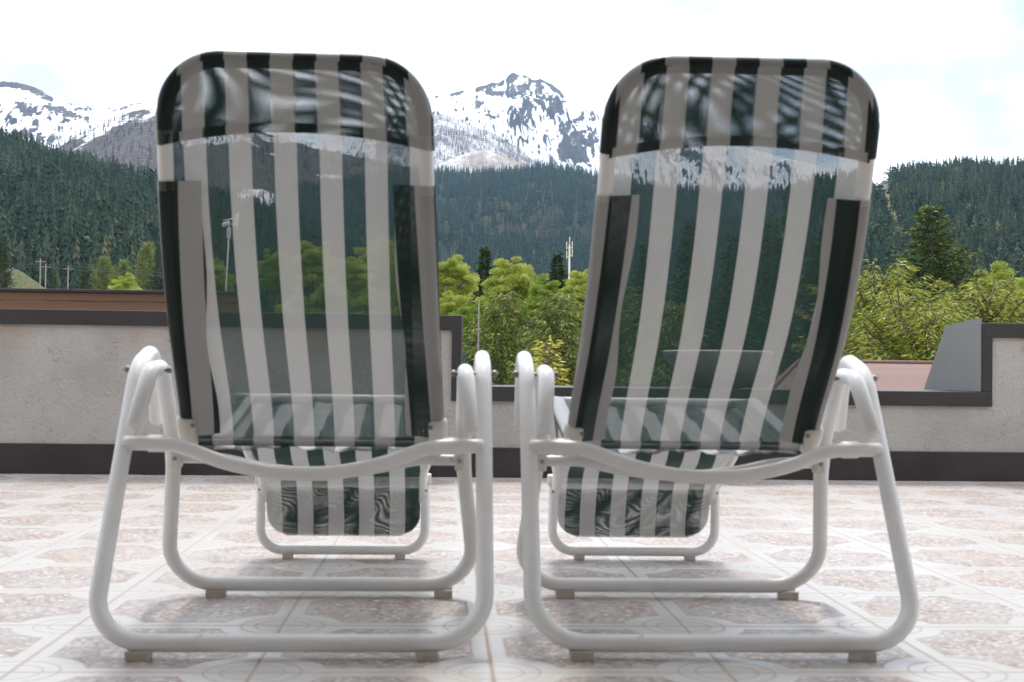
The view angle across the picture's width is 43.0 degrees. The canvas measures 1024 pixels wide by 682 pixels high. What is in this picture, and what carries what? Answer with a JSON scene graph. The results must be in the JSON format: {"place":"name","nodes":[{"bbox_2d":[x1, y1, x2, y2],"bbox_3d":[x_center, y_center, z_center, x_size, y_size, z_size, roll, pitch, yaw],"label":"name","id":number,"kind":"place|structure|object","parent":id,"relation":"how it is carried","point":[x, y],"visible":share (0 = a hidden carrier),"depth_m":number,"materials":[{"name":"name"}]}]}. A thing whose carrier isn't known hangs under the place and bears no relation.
{"place":"outdoors","nodes":[
{"label":"outdoors","id":0,"kind":"place"},
{"bbox_2d":[0,268,44,300],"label":"grassy mound","id":1,"kind":"object","parent":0,"point":[22,279],"visible":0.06,"depth_m":243.40,"materials":[{"name":"green plant"}]},
{"bbox_2d":[0,81,309,147],"bbox_3d":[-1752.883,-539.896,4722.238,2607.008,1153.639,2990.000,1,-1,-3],"label":"snowy summit","id":2,"kind":"structure","parent":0,"point":[38,114],"depth_m":5231.33,"materials":[{"name":"white snow"}]},
{"bbox_2d":[58,108,401,209],"bbox_3d":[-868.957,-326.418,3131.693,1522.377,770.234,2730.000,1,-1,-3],"label":"larch ridge","id":3,"kind":"structure","parent":0,"point":[141,139],"depth_m":3421.84,"materials":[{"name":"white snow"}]},
{"bbox_2d":[51,105,443,206],"bbox_3d":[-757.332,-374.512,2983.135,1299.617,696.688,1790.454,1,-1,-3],"label":"larch forest","id":4,"kind":"object","parent":3,"relation":"on","point":[95,151],"visible":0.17,"depth_m":3486.66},
{"bbox_2d":[376,114,541,167],"bbox_3d":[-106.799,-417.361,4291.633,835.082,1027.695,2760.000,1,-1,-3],"label":"larch spur","id":5,"kind":"structure","parent":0,"point":[451,121],"depth_m":4989.53,"materials":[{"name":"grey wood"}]},
{"bbox_2d":[376,114,543,166],"bbox_3d":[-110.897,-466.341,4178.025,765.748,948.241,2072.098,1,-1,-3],"label":"larch forest","id":6,"kind":"object","parent":5,"relation":"on","point":[470,142],"visible":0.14,"depth_m":4971.42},
{"bbox_2d":[434,150,523,172],"bbox_3d":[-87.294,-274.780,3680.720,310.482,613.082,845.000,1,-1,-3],"label":"snowy pasture","id":7,"kind":"structure","parent":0,"point":[479,158],"depth_m":3888.82,"materials":[{"name":"white snow"}]},
{"bbox_2d":[0,0,1023,179],"label":"sky","id":8,"kind":"structure","parent":0,"point":[945,77],"materials":[{"name":"white"}]},
{"bbox_2d":[0,309,1023,481],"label":"parapet wall","id":9,"kind":"structure","parent":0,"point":[64,375],"depth_m":5.57,"materials":[{"name":"paint"}]},
{"bbox_2d":[664,350,773,387],"bbox_3d":[0.935,0.130,5.917,0.500,0.170,0.500,1,-1,-3],"label":"planter bowl","id":10,"kind":"object","parent":9,"relation":"on","point":[717,366],"visible":0.18,"depth_m":5.75,"materials":[{"name":"grey stone"}]},
{"bbox_2d":[286,170,784,383],"bbox_3d":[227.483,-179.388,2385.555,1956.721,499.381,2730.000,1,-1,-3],"label":"hill","id":11,"kind":"structure","parent":0,"point":[500,226],"depth_m":2234.19,"materials":[{"name":"green plant"}]},
{"bbox_2d":[273,160,785,365],"bbox_3d":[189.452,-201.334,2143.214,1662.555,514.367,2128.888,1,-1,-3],"label":"distant forest","id":12,"kind":"object","parent":11,"relation":"on","point":[499,244],"visible":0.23,"depth_m":2263.32,"materials":[{"name":"green plant"}]},
{"bbox_2d":[311,72,884,190],"bbox_3d":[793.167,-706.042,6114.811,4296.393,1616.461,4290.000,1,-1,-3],"label":"snowy mountain","id":13,"kind":"structure","parent":0,"point":[542,120],"depth_m":6506.06,"materials":[{"name":"white snow"}]},
{"bbox_2d":[777,239,821,363],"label":"spruce tree","id":14,"kind":"object","parent":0,"point":[807,291],"visible":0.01,"depth_m":42.58,"materials":[{"name":"green plant"}]},
{"bbox_2d":[876,185,1017,231],"bbox_3d":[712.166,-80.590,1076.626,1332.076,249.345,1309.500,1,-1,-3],"label":"hill","id":15,"kind":"structure","parent":0,"point":[888,195],"depth_m":994.37,"materials":[{"name":"green plant"}]},
{"bbox_2d":[879,180,888,191],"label":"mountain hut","id":16,"kind":"object","parent":15,"relation":"on","point":[885,183],"visible":0.6,"depth_m":1200.87,"materials":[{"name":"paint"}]},
{"bbox_2d":[778,154,1023,358],"bbox_3d":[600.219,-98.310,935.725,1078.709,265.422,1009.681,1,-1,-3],"label":"conifer forest","id":17,"kind":"object","parent":15,"relation":"on","point":[992,191],"visible":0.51,"depth_m":899.31,"materials":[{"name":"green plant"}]},
{"bbox_3d":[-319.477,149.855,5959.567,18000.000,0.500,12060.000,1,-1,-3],"label":"ground","id":18,"kind":"structure","parent":0,"visible":0},
{"bbox_2d":[0,233,16,300],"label":"spruce tree","id":19,"kind":"object","parent":18,"relation":"on","point":[4,269],"visible":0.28,"depth_m":225.85,"materials":[{"name":"green plant"}]},
{"bbox_2d":[35,259,45,288],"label":"utility pole","id":20,"kind":"object","parent":18,"relation":"on","point":[40,261],"visible":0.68,"depth_m":236.04,"materials":[{"name":"grey wood"}]},
{"bbox_2d":[47,267,58,288],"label":"spruce tree","id":21,"kind":"object","parent":18,"relation":"on","point":[52,279],"visible":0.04,"depth_m":226.21,"materials":[{"name":"green plant"}]},
{"bbox_2d":[67,266,72,288],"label":"utility pole","id":22,"kind":"object","parent":18,"relation":"on","point":[68,278],"visible":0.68,"depth_m":236.33,"materials":[{"name":"grey wood"}]},
{"bbox_2d":[8,264,162,275],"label":"power line","id":23,"kind":"object","parent":22,"relation":"attached to","point":[80,267],"visible":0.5,"depth_m":236.46,"materials":[{"name":"black paint"}]},
{"bbox_2d":[76,260,92,301],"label":"spruce tree","id":24,"kind":"object","parent":18,"relation":"on","point":[84,274],"visible":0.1,"depth_m":246.28,"materials":[{"name":"green plant"}]},
{"bbox_2d":[83,256,116,301],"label":"spruce tree","id":25,"kind":"object","parent":18,"relation":"on","point":[105,278],"visible":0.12,"depth_m":255.94,"materials":[{"name":"green plant"}]},
{"bbox_2d":[106,258,138,289],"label":"tree","id":26,"kind":"object","parent":18,"relation":"on","point":[122,265],"visible":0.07,"depth_m":236.53,"materials":[{"name":"green plant"}]},
{"bbox_2d":[107,272,141,289],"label":"broadleaf tree","id":27,"kind":"object","parent":18,"relation":"on","point":[127,282],"visible":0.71,"depth_m":147.43,"materials":[{"name":"green plant"}]},
{"bbox_2d":[131,241,162,302],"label":"spruce tree","id":28,"kind":"object","parent":18,"relation":"on","point":[143,262],"visible":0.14,"depth_m":295.74,"materials":[{"name":"green plant"}]},
{"bbox_2d":[145,240,163,302],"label":"spruce tree","id":29,"kind":"object","parent":18,"relation":"on","point":[158,283],"visible":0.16,"depth_m":276.39,"materials":[{"name":"green plant"}]},
{"bbox_2d":[206,257,237,303],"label":"broadleaf tree","id":30,"kind":"object","parent":18,"relation":"on","point":[220,276],"visible":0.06,"depth_m":68.69,"materials":[{"name":"green plant"}]},
{"bbox_2d":[255,249,302,304],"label":"broadleaf tree","id":31,"kind":"object","parent":18,"relation":"on","point":[274,274],"visible":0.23,"depth_m":63.10,"materials":[{"name":"green plant"}]},
{"bbox_2d":[291,241,338,298],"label":"broadleaf tree","id":32,"kind":"object","parent":18,"relation":"on","point":[312,267],"visible":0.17,"depth_m":65.19,"materials":[{"name":"green plant"}]},
{"bbox_2d":[274,281,359,312],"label":"broadleaf tree","id":33,"kind":"object","parent":18,"relation":"on","point":[322,302],"visible":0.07,"depth_m":41.40,"materials":[{"name":"green plant"}]},
{"bbox_2d":[328,257,376,306],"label":"broadleaf tree","id":34,"kind":"object","parent":18,"relation":"on","point":[354,275],"visible":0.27,"depth_m":59.29,"materials":[{"name":"green plant"}]},
{"bbox_2d":[355,236,397,289],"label":"broadleaf tree","id":35,"kind":"object","parent":18,"relation":"on","point":[378,257],"visible":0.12,"depth_m":71.32,"materials":[{"name":"green plant"}]},
{"bbox_2d":[358,279,408,313],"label":"broadleaf tree","id":36,"kind":"object","parent":18,"relation":"on","point":[382,301],"visible":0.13,"depth_m":41.54,"materials":[{"name":"green plant"}]},
{"bbox_2d":[439,290,467,314],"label":"broadleaf tree","id":37,"kind":"object","parent":18,"relation":"on","point":[453,303],"visible":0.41,"depth_m":43.70,"materials":[{"name":"green plant"}]},
{"bbox_2d":[438,254,480,300],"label":"broadleaf tree","id":38,"kind":"object","parent":18,"relation":"on","point":[453,273],"visible":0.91,"depth_m":74.42,"materials":[{"name":"green plant"}]},
{"bbox_2d":[447,299,499,352],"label":"broadleaf tree","id":39,"kind":"object","parent":18,"relation":"on","point":[468,314],"visible":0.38,"depth_m":39.77,"materials":[{"name":"green plant"}]},
{"bbox_2d":[475,301,481,351],"bbox_3d":[-0.662,3.452,24.142,0.266,8.402,0.260,0,-2,40],"label":"dead trunk","id":40,"kind":"object","parent":18,"relation":"on","point":[478,325],"visible":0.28,"depth_m":24.20,"materials":[{"name":"grey plant"}]},
{"bbox_2d":[462,281,504,329],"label":"broadleaf tree","id":41,"kind":"object","parent":18,"relation":"on","point":[470,297],"visible":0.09,"depth_m":94.96,"materials":[{"name":"green plant"}]},
{"bbox_2d":[465,243,504,382],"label":"spruce tree","id":42,"kind":"object","parent":18,"relation":"on","point":[482,266],"visible":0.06,"depth_m":88.00,"materials":[{"name":"green plant"}]},
{"bbox_2d":[473,256,536,384],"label":"broadleaf tree","id":43,"kind":"object","parent":18,"relation":"on","point":[517,278],"visible":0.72,"depth_m":69.68,"materials":[{"name":"green plant"}]},
{"bbox_2d":[463,289,555,384],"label":"broadleaf tree","id":44,"kind":"object","parent":18,"relation":"on","point":[493,346],"visible":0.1,"depth_m":25.86,"materials":[{"name":"green plant"}]},
{"bbox_2d":[511,314,544,382],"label":"spruce tree","id":45,"kind":"object","parent":18,"relation":"on","point":[533,325],"depth_m":28.05,"materials":[{"name":"green plant"}]},
{"bbox_2d":[512,273,548,335],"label":"broadleaf tree","id":46,"kind":"object","parent":18,"relation":"on","point":[544,277],"visible":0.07,"depth_m":99.63,"materials":[{"name":"green plant"}]},
{"bbox_2d":[518,280,572,341],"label":"broadleaf tree","id":47,"kind":"object","parent":18,"relation":"on","point":[538,288],"visible":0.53,"depth_m":47.90,"materials":[{"name":"green plant"}]},
{"bbox_2d":[531,335,570,385],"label":"golden conifer","id":48,"kind":"object","parent":18,"relation":"on","point":[547,362],"visible":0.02,"depth_m":17.03,"materials":[{"name":"yellow plant"}]},
{"bbox_2d":[546,249,579,385],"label":"spruce tree","id":49,"kind":"object","parent":18,"relation":"on","point":[555,272],"visible":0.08,"depth_m":92.29,"materials":[{"name":"green plant"}]},
{"bbox_2d":[505,291,626,385],"bbox_3d":[0.920,3.685,24.007,4.966,9.287,5.127,1,-1,2],"label":"spruce tree","id":50,"kind":"object","parent":18,"relation":"on","point":[568,334],"visible":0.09,"depth_m":23.94,"materials":[{"name":"green plant"}]},
{"bbox_2d":[566,237,572,363],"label":"antenna mast","id":51,"kind":"object","parent":18,"relation":"on","point":[569,257],"visible":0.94,"depth_m":130.64,"materials":[{"name":"white metal"}]},
{"bbox_2d":[555,269,588,322],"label":"broadleaf tree","id":52,"kind":"object","parent":18,"relation":"on","point":[577,284],"visible":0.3,"depth_m":62.05,"materials":[{"name":"green plant"}]},
{"bbox_2d":[561,272,587,355],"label":"broadleaf tree","id":53,"kind":"object","parent":18,"relation":"on","point":[584,273],"visible":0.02,"depth_m":105.13,"materials":[{"name":"green plant"}]},
{"bbox_2d":[564,278,663,385],"bbox_3d":[3.114,3.275,40.219,5.937,11.293,5.751,-1,-2,44],"label":"spruce tree","id":54,"kind":"object","parent":18,"relation":"on","point":[624,332],"visible":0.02,"depth_m":39.96,"materials":[{"name":"green plant"}]},
{"bbox_2d":[623,232,670,386],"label":"spruce tree","id":55,"kind":"object","parent":18,"relation":"on","point":[647,291],"visible":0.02,"depth_m":42.28,"materials":[{"name":"green plant"}]},
{"bbox_2d":[623,299,705,386],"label":"spruce tree","id":56,"kind":"object","parent":18,"relation":"on","point":[665,345],"visible":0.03,"depth_m":22.09,"materials":[{"name":"green plant"}]},
{"bbox_2d":[661,218,720,383],"bbox_3d":[6.291,2.119,46.512,5.203,13.237,5.150,1,-1,2],"label":"spruce tree","id":57,"kind":"object","parent":18,"relation":"on","point":[691,282],"visible":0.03,"depth_m":46.36,"materials":[{"name":"green plant"}]},
{"bbox_2d":[703,233,769,387],"bbox_3d":[7.280,2.396,42.131,4.715,12.328,5.065,2,-2,-30],"label":"spruce tree","id":58,"kind":"object","parent":18,"relation":"on","point":[732,307],"visible":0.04,"depth_m":42.38,"materials":[{"name":"green plant"}]},
{"bbox_2d":[744,213,798,387],"bbox_3d":[9.765,1.919,50.699,5.706,13.887,5.311,0,-1,12],"label":"spruce tree","id":59,"kind":"object","parent":18,"relation":"on","point":[768,288],"visible":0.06,"depth_m":50.58,"materials":[{"name":"green plant"}]},
{"bbox_2d":[761,297,801,387],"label":"spruce tree","id":60,"kind":"object","parent":18,"relation":"on","point":[784,344],"visible":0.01,"depth_m":26.27,"materials":[{"name":"green plant"}]},
{"bbox_2d":[769,359,932,389],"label":"red roof house","id":61,"kind":"structure","parent":18,"relation":"on","point":[902,374],"depth_m":11.41,"materials":[{"name":"paint"}]},
{"bbox_2d":[765,258,942,377],"bbox_3d":[6.736,3.207,24.358,6.466,9.424,6.636,0,-2,35],"label":"weeping conifer","id":62,"kind":"object","parent":18,"relation":"on","point":[884,280],"visible":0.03,"depth_m":24.10,"materials":[{"name":"green plant"}]},
{"bbox_2d":[845,296,880,347],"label":"broadleaf tree","id":63,"kind":"object","parent":18,"relation":"on","point":[864,320],"visible":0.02,"depth_m":36.21,"materials":[{"name":"green plant"}]},
{"bbox_2d":[841,277,965,360],"bbox_3d":[6.416,3.389,21.258,4.990,8.776,5.206,-1,-2,45],"label":"weeping conifer","id":64,"kind":"object","parent":18,"relation":"on","point":[888,303],"visible":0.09,"depth_m":21.28,"materials":[{"name":"green plant"}]},
{"bbox_2d":[862,300,984,360],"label":"weeping conifer","id":65,"kind":"object","parent":18,"relation":"on","point":[919,341],"visible":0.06,"depth_m":20.29,"materials":[{"name":"green plant"}]},
{"bbox_2d":[877,204,985,359],"bbox_3d":[12.920,1.979,40.828,8.140,12.771,7.636,1,-1,-12],"label":"spruce tree","id":66,"kind":"object","parent":18,"relation":"on","point":[940,246],"visible":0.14,"depth_m":40.55,"materials":[{"name":"green plant"}]},
{"bbox_2d":[933,244,985,319],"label":"spruce tree","id":67,"kind":"object","parent":18,"relation":"on","point":[967,270],"visible":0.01,"depth_m":44.81,"materials":[{"name":"green plant"}]},
{"bbox_2d":[903,277,1023,359],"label":"weeping conifer","id":68,"kind":"object","parent":18,"relation":"on","point":[995,315],"visible":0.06,"depth_m":22.31,"materials":[{"name":"green plant"}]},
{"bbox_2d":[958,260,1017,311],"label":"broadleaf tree","id":69,"kind":"object","parent":18,"relation":"on","point":[997,273],"visible":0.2,"depth_m":44.58,"materials":[{"name":"green plant"}]},
{"bbox_2d":[962,282,1023,322],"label":"weeping conifer","id":70,"kind":"object","parent":18,"relation":"on","point":[996,290],"depth_m":24.43,"materials":[{"name":"green plant"}]},
{"bbox_2d":[1005,276,1023,308],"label":"broadleaf tree","id":71,"kind":"object","parent":18,"relation":"on","point":[1020,284],"visible":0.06,"depth_m":40.85,"materials":[{"name":"green plant"}]},
{"bbox_3d":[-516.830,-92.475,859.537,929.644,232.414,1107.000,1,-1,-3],"label":"left hill","id":72,"kind":"structure","parent":0,"visible":0},
{"bbox_2d":[0,125,419,312],"bbox_3d":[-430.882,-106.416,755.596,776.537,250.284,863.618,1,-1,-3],"label":"conifer forest","id":73,"kind":"object","parent":72,"relation":"on","point":[69,209],"visible":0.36,"depth_m":628.80,"materials":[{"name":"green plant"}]},
{"bbox_3d":[-0.085,1.081,1.322,14.000,12.000,9.100,1,-1,-3],"label":"house wall","id":74,"kind":"object","parent":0,"visible":0},
{"bbox_2d":[0,473,1023,681],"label":"terrace floor","id":75,"kind":"structure","parent":74,"relation":"on","point":[965,539],"depth_m":2.67,"materials":[{"name":"tile"}]},
{"bbox_2d":[88,51,497,660],"bbox_3d":[-0.371,0.029,2.593,0.665,0.958,1.149,1,-1,-3],"label":"sun lounger","id":76,"kind":"object","parent":75,"relation":"on","point":[206,419],"visible":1,"depth_m":2.19,"materials":[{"name":"white paint"}]},
{"bbox_2d":[512,55,919,661],"bbox_3d":[0.324,0.043,2.607,0.671,0.948,1.193,1,-1,-2],"label":"sun lounger","id":77,"kind":"object","parent":75,"relation":"on","point":[586,417],"visible":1,"depth_m":2.18,"materials":[{"name":"white paint"}]},
{"bbox_3d":[-4.309,0.687,7.741,6.236,0.200,3.050,1,-1,-3],"label":"roof deck","id":78,"kind":"object","parent":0,"visible":0},
{"bbox_2d":[0,288,256,311],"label":"wooden railing","id":79,"kind":"object","parent":78,"relation":"on","point":[36,298],"visible":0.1,"depth_m":6.62,"materials":[{"name":"brown wood"},{"name":"dark brown metal"}]},
{"bbox_2d":[222,214,238,303],"bbox_3d":[-1.449,-0.398,6.687,0.078,0.533,0.086,1,-2,-26],"label":"weather station","id":80,"kind":"object","parent":79,"relation":"on","point":[228,241],"visible":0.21,"depth_m":6.68,"materials":[{"name":"white paint"}]}
]}

